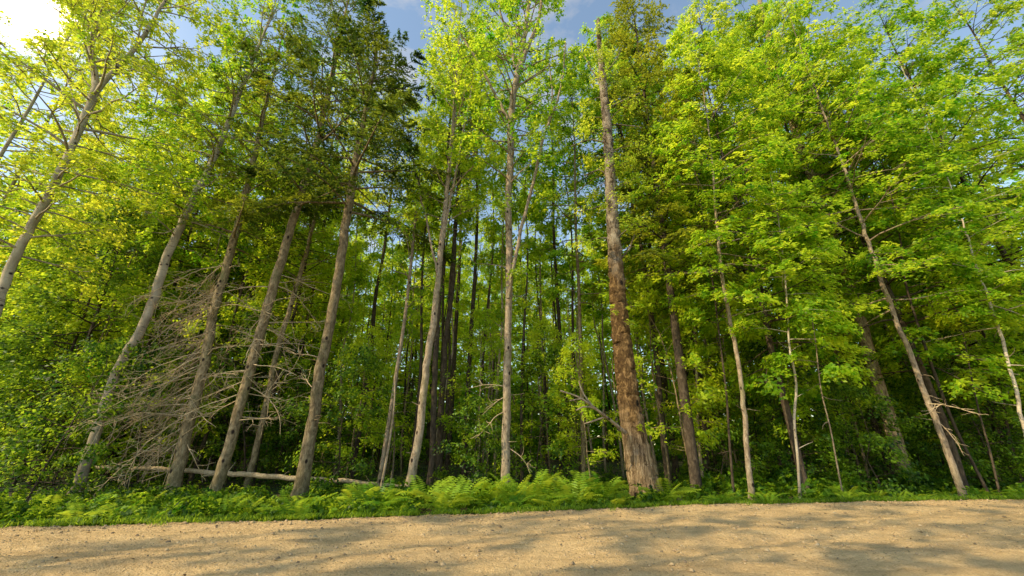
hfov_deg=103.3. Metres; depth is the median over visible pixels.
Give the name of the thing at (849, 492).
fern
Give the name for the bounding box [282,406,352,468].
sapling
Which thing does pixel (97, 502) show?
shrub
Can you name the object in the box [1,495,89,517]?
fern
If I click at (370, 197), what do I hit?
maple tree
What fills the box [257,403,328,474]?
sapling
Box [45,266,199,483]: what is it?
young maple
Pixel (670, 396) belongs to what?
young maple
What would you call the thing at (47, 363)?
sapling
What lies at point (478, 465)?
sapling
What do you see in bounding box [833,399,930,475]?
sapling
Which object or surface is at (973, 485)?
shrub
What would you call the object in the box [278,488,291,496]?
shrub
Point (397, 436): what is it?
sapling
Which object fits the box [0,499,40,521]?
shrub
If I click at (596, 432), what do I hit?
wood
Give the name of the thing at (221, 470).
spruce tree
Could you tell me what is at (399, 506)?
fern
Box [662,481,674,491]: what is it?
shrub
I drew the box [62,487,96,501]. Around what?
shrub
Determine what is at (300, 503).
fern
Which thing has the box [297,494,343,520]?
shrub
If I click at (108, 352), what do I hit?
sapling
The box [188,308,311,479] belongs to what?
sapling
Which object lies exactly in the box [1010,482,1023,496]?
shrub
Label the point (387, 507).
fern
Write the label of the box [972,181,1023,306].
maple tree
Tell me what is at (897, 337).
maple tree
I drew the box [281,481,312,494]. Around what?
shrub
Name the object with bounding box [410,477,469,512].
fern
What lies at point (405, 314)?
sapling
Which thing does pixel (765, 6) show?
beech tree
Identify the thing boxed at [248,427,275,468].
sapling
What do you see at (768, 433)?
sapling
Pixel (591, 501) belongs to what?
shrub
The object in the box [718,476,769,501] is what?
shrub
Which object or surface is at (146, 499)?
shrub
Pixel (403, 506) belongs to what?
fern
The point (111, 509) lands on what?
fern
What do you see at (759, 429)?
sapling
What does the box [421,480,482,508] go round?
fern
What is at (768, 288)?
maple tree
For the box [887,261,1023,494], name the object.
sapling
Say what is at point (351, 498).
fern
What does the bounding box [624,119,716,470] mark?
maple tree
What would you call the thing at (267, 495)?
shrub
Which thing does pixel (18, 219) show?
maple tree
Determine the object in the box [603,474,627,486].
shrub
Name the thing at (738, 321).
sapling
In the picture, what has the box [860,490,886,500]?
fern
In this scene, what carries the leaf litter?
on the dirt road
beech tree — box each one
[545,11,711,484]
[578,22,699,479]
[600,55,744,473]
[640,37,888,495]
[653,0,818,474]
[709,19,868,453]
[712,0,908,484]
[723,0,959,484]
[747,34,1023,489]
[822,103,1023,471]
[828,0,1023,314]
[832,91,1023,474]
[904,0,1023,257]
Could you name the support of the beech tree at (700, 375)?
on the forest floor
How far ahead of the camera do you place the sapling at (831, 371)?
11.29 m
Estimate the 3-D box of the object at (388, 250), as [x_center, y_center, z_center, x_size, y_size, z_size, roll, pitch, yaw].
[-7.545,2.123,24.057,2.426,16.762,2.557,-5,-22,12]
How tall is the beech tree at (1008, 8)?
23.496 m
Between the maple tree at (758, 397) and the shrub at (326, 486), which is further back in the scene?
the maple tree at (758, 397)
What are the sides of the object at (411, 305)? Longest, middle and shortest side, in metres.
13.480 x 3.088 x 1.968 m
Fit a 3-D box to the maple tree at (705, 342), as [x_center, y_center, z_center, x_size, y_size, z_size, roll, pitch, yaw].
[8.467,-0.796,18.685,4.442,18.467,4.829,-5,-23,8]
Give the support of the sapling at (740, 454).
on the forest floor
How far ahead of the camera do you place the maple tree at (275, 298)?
20.48 m
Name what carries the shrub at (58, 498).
on the forest floor
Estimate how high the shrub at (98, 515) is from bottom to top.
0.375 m
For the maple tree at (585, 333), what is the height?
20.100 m
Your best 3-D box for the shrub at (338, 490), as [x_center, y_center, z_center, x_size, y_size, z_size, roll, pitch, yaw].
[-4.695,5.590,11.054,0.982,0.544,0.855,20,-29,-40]
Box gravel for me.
[0,499,1023,575]
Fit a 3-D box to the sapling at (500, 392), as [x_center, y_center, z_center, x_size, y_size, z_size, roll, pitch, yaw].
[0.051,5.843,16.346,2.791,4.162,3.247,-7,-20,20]
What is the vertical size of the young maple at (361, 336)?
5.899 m
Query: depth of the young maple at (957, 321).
13.63 m
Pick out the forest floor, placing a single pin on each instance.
(615, 463)
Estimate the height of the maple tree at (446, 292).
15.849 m
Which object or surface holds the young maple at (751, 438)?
on the forest floor
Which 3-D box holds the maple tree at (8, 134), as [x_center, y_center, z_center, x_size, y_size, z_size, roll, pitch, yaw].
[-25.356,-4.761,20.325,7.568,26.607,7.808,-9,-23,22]
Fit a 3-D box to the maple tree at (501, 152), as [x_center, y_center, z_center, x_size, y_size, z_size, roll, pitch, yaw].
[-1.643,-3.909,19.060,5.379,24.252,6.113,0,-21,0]
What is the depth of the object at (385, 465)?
11.47 m
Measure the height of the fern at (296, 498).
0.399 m
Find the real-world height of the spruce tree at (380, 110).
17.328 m
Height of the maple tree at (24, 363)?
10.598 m
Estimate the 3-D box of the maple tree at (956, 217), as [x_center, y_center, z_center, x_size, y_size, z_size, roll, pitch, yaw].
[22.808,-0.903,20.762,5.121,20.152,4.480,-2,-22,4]
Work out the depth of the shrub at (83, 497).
9.82 m
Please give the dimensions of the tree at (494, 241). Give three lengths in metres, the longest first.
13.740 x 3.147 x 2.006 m
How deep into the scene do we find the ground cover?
9.02 m
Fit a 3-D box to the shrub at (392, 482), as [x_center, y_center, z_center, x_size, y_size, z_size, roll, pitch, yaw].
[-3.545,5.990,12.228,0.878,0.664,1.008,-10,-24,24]
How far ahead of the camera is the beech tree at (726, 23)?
21.48 m
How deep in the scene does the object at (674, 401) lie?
22.47 m
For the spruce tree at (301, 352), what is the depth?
20.78 m
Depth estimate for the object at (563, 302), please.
20.37 m
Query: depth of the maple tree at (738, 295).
19.08 m
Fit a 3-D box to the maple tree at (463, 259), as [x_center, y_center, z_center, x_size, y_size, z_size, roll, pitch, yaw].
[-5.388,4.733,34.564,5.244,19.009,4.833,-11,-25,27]
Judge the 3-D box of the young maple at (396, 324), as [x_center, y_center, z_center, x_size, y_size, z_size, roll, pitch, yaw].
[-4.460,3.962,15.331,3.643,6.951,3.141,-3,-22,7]
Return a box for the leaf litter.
[5,499,1017,575]
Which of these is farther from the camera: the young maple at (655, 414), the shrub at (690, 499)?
the young maple at (655, 414)
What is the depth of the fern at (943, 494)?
10.72 m
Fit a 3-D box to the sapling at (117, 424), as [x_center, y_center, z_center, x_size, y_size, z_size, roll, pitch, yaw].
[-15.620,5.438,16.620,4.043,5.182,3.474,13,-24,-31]
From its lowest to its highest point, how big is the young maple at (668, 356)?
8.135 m
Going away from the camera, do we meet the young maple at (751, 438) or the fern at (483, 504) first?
the fern at (483, 504)
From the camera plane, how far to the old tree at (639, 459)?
12.09 m
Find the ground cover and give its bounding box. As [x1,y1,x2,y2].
[0,462,1023,528]
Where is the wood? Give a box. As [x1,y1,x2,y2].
[0,102,1023,467]
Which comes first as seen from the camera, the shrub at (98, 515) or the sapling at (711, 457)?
the shrub at (98, 515)
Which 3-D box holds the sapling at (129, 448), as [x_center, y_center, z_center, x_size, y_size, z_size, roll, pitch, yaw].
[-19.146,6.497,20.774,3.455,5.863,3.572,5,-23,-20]
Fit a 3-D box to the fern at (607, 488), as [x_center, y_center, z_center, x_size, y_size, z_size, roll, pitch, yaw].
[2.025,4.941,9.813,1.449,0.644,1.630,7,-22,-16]
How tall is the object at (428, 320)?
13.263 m
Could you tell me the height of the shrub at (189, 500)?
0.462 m
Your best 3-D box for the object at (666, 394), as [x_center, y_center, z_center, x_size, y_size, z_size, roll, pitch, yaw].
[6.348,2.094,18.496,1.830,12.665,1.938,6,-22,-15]
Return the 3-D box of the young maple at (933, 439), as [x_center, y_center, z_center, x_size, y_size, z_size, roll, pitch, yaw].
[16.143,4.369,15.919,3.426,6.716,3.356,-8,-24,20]
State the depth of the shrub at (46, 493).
10.11 m
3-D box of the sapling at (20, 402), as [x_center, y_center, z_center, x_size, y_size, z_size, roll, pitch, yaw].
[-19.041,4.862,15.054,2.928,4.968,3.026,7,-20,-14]
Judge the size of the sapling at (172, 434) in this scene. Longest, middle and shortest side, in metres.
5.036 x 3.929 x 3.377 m
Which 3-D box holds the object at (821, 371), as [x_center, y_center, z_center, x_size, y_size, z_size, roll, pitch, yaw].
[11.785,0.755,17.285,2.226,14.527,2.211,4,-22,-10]
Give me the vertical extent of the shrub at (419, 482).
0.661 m
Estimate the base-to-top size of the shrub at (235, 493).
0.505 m
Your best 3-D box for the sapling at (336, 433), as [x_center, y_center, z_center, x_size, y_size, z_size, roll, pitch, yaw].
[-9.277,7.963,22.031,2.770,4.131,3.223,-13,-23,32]
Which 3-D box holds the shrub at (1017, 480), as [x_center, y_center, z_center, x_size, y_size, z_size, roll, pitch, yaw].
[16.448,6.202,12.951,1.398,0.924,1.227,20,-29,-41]
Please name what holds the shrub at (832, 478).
on the forest floor
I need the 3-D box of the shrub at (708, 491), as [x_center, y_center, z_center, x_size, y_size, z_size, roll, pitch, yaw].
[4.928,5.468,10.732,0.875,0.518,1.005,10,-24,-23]
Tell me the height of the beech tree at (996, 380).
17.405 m
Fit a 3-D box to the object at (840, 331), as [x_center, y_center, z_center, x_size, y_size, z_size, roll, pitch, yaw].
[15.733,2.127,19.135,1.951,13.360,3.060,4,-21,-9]
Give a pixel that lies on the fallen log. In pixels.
(256, 475)
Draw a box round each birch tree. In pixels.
[0,0,252,316]
[66,0,320,495]
[732,0,1006,499]
[855,43,1023,434]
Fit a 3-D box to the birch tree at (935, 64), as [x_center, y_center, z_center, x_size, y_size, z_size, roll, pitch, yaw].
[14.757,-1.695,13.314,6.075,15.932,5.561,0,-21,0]
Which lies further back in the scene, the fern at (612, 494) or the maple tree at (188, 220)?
the maple tree at (188, 220)
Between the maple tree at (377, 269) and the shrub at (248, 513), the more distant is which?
the maple tree at (377, 269)
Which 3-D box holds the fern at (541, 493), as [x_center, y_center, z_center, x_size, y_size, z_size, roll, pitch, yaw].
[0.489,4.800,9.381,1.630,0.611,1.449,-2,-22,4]
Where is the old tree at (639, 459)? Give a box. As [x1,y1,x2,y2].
[560,18,680,506]
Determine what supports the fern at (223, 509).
on the forest floor
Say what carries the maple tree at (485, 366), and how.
on the forest floor
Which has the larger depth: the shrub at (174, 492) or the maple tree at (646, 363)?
the maple tree at (646, 363)
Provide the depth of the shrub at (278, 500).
9.63 m
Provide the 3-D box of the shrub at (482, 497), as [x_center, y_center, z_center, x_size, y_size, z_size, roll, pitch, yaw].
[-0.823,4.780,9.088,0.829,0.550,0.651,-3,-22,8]
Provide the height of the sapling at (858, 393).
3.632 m
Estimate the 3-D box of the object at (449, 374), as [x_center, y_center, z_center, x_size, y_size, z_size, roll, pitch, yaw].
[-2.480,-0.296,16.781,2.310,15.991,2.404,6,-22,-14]
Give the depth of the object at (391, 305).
23.70 m
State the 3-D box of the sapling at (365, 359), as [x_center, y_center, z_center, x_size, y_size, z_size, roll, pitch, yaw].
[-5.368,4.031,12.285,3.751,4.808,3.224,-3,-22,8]
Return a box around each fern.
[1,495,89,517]
[27,504,125,526]
[49,492,113,510]
[100,505,145,519]
[101,490,174,509]
[128,506,173,519]
[185,491,244,507]
[201,494,253,513]
[227,496,265,513]
[241,503,292,515]
[259,490,339,519]
[274,495,327,509]
[279,505,327,520]
[334,482,385,505]
[344,483,414,509]
[356,478,401,504]
[365,500,395,512]
[376,485,423,502]
[384,475,455,503]
[385,502,420,510]
[394,503,420,510]
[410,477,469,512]
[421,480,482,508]
[429,476,491,507]
[458,475,511,500]
[469,483,532,504]
[470,493,501,508]
[474,473,509,499]
[487,473,541,496]
[491,491,536,508]
[497,469,561,497]
[498,482,567,508]
[518,493,575,510]
[525,472,603,501]
[547,472,604,505]
[553,482,597,500]
[568,470,628,493]
[569,475,629,497]
[574,477,624,502]
[585,492,633,507]
[614,487,655,502]
[633,483,688,505]
[655,478,701,499]
[701,490,734,503]
[710,496,742,501]
[744,492,789,503]
[824,485,869,501]
[852,490,883,500]
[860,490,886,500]
[882,491,912,501]
[904,490,937,499]
[929,490,959,498]
[965,487,998,494]
[966,488,997,498]
[1000,488,1023,494]
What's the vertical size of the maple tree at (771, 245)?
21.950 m
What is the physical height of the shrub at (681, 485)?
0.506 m
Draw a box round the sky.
[0,0,1023,444]
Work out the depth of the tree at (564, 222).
18.27 m
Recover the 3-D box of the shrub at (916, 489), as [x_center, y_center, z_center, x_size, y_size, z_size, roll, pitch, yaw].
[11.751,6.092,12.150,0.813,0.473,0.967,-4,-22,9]
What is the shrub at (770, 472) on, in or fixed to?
on the forest floor
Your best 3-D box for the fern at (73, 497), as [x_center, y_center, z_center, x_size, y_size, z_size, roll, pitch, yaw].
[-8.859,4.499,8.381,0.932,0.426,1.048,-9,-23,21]
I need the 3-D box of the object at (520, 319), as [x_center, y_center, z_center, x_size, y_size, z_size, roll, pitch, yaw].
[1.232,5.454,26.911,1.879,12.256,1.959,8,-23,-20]
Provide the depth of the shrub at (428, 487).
10.01 m
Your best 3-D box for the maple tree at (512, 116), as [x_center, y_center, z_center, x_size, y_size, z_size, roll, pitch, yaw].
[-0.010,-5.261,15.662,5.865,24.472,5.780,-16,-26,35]
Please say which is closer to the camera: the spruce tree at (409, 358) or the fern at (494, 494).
the fern at (494, 494)
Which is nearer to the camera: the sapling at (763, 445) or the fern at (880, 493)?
the fern at (880, 493)
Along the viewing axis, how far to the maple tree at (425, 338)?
36.66 m
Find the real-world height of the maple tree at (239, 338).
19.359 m
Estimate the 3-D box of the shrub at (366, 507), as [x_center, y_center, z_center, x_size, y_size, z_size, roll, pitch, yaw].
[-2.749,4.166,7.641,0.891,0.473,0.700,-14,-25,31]
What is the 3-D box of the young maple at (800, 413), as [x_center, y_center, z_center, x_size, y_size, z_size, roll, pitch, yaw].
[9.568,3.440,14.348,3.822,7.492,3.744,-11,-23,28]
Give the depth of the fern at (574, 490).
8.80 m
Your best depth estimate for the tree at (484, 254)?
18.35 m
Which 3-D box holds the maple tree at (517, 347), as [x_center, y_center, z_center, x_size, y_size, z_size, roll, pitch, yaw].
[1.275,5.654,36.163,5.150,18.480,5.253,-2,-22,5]
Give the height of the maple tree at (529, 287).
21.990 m
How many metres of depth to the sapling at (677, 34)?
13.28 m
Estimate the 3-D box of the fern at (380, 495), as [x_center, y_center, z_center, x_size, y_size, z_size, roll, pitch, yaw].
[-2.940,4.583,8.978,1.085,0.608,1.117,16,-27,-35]
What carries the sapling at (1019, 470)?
on the forest floor
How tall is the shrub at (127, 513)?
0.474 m
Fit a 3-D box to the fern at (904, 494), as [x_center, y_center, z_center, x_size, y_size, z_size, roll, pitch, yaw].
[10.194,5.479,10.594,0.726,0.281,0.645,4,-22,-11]
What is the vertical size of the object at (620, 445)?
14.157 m
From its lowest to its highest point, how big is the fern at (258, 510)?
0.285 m
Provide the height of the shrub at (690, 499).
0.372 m
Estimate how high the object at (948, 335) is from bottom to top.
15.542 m
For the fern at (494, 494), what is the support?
on the forest floor
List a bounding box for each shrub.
[0,484,37,503]
[0,488,66,526]
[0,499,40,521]
[0,500,54,526]
[0,503,22,519]
[18,489,52,504]
[38,489,69,501]
[42,492,72,503]
[60,517,92,526]
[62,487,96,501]
[66,499,102,518]
[74,494,103,502]
[89,489,169,513]
[91,509,119,525]
[93,491,139,508]
[94,485,126,501]
[99,502,163,525]
[103,490,136,500]
[116,488,180,516]
[118,481,144,497]
[139,487,160,496]
[140,478,166,496]
[155,485,196,503]
[158,485,185,498]
[159,498,199,515]
[161,483,198,501]
[163,487,219,521]
[172,500,205,510]
[183,495,213,513]
[197,488,206,495]
[203,487,234,503]
[206,502,249,520]
[226,483,251,496]
[226,485,264,500]
[227,511,266,521]
[235,493,254,501]
[238,482,271,493]
[238,485,269,496]
[248,498,268,512]
[255,492,272,502]
[260,497,287,510]
[264,503,286,520]
[269,494,292,503]
[270,512,295,520]
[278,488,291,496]
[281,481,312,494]
[288,491,312,505]
[290,478,323,492]
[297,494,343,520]
[305,489,338,506]
[308,476,336,499]
[323,483,356,495]
[330,483,344,491]
[345,495,383,517]
[363,494,377,502]
[384,474,401,487]
[390,499,422,515]
[393,492,424,508]
[395,482,413,495]
[403,476,426,487]
[406,486,431,503]
[434,470,463,487]
[437,498,461,514]
[459,488,493,512]
[474,498,501,513]
[486,470,500,482]
[501,501,522,512]
[559,500,578,509]
[581,491,618,509]
[587,467,614,484]
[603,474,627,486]
[627,483,670,507]
[660,473,689,487]
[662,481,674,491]
[673,479,690,494]
[675,496,693,504]
[676,468,689,482]
[678,483,716,500]
[680,470,716,484]
[681,481,718,494]
[687,492,718,504]
[688,475,714,488]
[709,466,746,492]
[716,489,749,500]
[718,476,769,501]
[719,469,753,490]
[733,464,774,484]
[752,463,791,494]
[756,464,792,480]
[758,478,781,497]
[764,490,793,503]
[778,469,841,494]
[795,475,852,502]
[807,472,835,483]
[816,457,853,481]
[836,471,866,495]
[886,465,946,493]
[888,482,923,496]
[931,479,978,499]
[933,480,956,492]
[948,478,981,491]
[968,472,993,487]
[986,482,1013,494]
[999,473,1023,485]
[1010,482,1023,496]
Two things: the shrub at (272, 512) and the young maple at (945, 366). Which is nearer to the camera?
the shrub at (272, 512)
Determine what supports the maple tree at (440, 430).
on the forest floor
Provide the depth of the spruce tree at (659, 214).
15.47 m
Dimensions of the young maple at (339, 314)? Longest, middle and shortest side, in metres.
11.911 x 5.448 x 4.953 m
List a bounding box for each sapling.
[0,296,109,474]
[0,316,94,476]
[0,333,150,490]
[0,334,156,501]
[0,356,69,459]
[0,374,24,465]
[0,397,47,477]
[50,417,83,472]
[57,342,196,490]
[59,362,168,477]
[109,393,172,460]
[115,422,162,477]
[130,375,215,479]
[143,345,246,475]
[149,384,255,481]
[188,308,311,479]
[237,328,345,473]
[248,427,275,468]
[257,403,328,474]
[258,373,351,476]
[274,339,399,490]
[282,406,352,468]
[315,398,370,466]
[367,158,448,485]
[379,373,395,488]
[379,400,429,469]
[395,344,472,461]
[430,393,511,492]
[453,406,493,466]
[484,341,599,483]
[485,381,551,478]
[628,18,820,501]
[650,125,776,491]
[665,382,778,488]
[668,392,744,473]
[671,355,740,470]
[672,413,727,471]
[691,313,813,473]
[710,417,744,470]
[716,174,860,497]
[723,330,847,483]
[731,372,817,468]
[737,385,857,487]
[759,298,868,501]
[803,381,935,497]
[808,377,924,491]
[815,417,889,474]
[822,120,1009,497]
[831,358,945,483]
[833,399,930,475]
[880,378,941,467]
[885,422,948,479]
[886,359,1023,488]
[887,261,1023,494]
[887,328,1023,485]
[888,384,976,475]
[938,330,1023,475]
[944,390,1019,475]
[964,349,1023,482]
[989,392,1023,476]
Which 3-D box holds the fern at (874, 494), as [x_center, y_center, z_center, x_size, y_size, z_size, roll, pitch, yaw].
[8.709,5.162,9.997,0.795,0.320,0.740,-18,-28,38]
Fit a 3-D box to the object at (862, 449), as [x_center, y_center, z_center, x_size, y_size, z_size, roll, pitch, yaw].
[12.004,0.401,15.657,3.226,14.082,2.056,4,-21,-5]
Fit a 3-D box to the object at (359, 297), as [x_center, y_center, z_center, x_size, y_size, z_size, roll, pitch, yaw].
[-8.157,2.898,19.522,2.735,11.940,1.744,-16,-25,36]
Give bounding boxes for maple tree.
[0,0,134,333]
[0,1,142,320]
[0,57,189,454]
[0,121,131,356]
[0,130,202,478]
[0,133,92,374]
[0,157,76,385]
[0,167,121,404]
[0,200,32,322]
[0,202,205,489]
[2,151,117,404]
[6,222,98,462]
[17,85,206,408]
[34,178,147,363]
[74,84,252,475]
[84,48,281,471]
[92,54,273,483]
[147,146,241,473]
[152,202,324,480]
[194,93,322,459]
[204,162,286,468]
[210,174,311,476]
[211,232,273,384]
[239,220,317,462]
[240,145,371,486]
[279,55,384,473]
[290,201,355,449]
[290,253,353,451]
[305,253,360,396]
[309,229,376,460]
[333,208,397,460]
[341,81,445,478]
[343,221,396,459]
[366,243,415,461]
[378,188,457,462]
[383,166,458,463]
[397,176,481,464]
[399,0,508,486]
[400,39,489,493]
[402,262,440,437]
[407,245,456,435]
[417,51,492,485]
[419,239,470,463]
[423,268,459,408]
[425,9,530,477]
[425,33,512,475]
[427,244,475,411]
[429,0,591,482]
[447,224,499,388]
[450,277,482,453]
[454,240,501,451]
[463,234,518,460]
[472,276,521,459]
[484,179,550,455]
[499,43,599,478]
[499,259,552,455]
[512,260,568,461]
[517,51,638,484]
[525,243,570,458]
[547,240,601,462]
[550,231,613,456]
[559,245,607,446]
[575,216,633,460]
[576,243,615,461]
[587,233,646,394]
[622,149,707,442]
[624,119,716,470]
[630,232,676,449]
[642,116,746,471]
[684,126,828,467]
[684,184,778,473]
[704,252,751,467]
[719,61,850,468]
[719,231,779,472]
[735,107,874,457]
[737,81,895,470]
[790,88,946,470]
[793,59,979,460]
[852,169,986,470]
[890,123,1023,352]
[907,112,1014,428]
[928,74,1023,353]
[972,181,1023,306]
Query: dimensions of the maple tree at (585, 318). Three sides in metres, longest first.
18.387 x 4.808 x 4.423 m
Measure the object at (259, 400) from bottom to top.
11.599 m
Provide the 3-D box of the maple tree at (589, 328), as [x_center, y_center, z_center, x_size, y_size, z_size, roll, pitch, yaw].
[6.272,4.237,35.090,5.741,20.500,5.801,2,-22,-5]
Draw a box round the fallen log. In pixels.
[95,460,401,486]
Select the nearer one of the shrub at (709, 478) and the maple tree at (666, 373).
the shrub at (709, 478)
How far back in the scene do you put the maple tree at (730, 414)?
19.85 m
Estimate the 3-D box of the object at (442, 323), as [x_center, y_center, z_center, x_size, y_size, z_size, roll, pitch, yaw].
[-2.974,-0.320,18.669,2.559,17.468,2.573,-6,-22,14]
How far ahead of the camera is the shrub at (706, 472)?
14.20 m
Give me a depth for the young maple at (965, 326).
16.02 m
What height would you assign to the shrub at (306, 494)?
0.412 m
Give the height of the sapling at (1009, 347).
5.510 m
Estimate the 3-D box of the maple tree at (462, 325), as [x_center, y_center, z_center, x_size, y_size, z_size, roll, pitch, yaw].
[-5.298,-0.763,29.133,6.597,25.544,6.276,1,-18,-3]
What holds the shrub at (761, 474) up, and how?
on the forest floor
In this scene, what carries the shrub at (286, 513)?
on the forest floor
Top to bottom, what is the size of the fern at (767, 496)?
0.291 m
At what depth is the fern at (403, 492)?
9.41 m
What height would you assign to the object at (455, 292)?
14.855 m
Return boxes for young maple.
[0,300,142,478]
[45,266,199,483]
[47,318,187,475]
[58,283,150,441]
[124,285,242,479]
[130,289,280,462]
[175,275,299,458]
[254,262,364,486]
[270,234,376,475]
[300,325,404,488]
[347,302,444,479]
[435,308,518,478]
[510,313,585,473]
[542,330,621,478]
[626,273,737,455]
[631,236,751,427]
[637,281,738,466]
[704,335,800,473]
[727,290,848,465]
[760,294,918,479]
[836,324,932,442]
[859,320,1000,465]
[877,280,994,447]
[881,176,1023,482]
[934,296,1023,454]
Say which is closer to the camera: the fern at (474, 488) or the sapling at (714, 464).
the fern at (474, 488)
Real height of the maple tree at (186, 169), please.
25.328 m
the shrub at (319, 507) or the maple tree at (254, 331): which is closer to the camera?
the shrub at (319, 507)
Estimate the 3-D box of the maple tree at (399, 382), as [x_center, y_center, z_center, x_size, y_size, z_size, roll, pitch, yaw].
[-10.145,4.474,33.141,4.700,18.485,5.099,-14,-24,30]
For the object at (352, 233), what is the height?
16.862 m
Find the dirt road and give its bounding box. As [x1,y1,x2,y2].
[0,499,1023,575]
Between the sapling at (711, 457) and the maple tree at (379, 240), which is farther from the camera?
the maple tree at (379, 240)
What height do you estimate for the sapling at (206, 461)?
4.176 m
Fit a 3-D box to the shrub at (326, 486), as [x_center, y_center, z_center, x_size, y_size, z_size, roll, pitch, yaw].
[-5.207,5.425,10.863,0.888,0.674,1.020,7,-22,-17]
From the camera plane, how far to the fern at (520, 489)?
9.71 m
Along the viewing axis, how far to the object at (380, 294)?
25.60 m
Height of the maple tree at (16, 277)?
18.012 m
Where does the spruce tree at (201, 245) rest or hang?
on the forest floor
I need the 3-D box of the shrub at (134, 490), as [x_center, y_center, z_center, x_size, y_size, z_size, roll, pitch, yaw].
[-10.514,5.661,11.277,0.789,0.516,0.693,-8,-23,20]
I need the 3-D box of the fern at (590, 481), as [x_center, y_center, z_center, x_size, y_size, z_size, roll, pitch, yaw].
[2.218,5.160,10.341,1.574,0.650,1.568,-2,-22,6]
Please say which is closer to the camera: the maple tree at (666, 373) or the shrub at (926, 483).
the shrub at (926, 483)
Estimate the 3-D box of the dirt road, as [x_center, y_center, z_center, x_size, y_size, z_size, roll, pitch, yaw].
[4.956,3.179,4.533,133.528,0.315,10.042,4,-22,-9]
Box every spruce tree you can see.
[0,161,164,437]
[59,2,329,497]
[68,156,211,471]
[147,113,278,476]
[174,0,414,491]
[228,0,462,499]
[238,74,353,487]
[247,224,316,465]
[262,193,341,473]
[348,260,401,462]
[383,254,430,458]
[582,0,764,488]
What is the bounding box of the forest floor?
[0,448,1004,526]
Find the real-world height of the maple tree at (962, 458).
25.598 m
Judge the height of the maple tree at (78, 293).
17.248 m

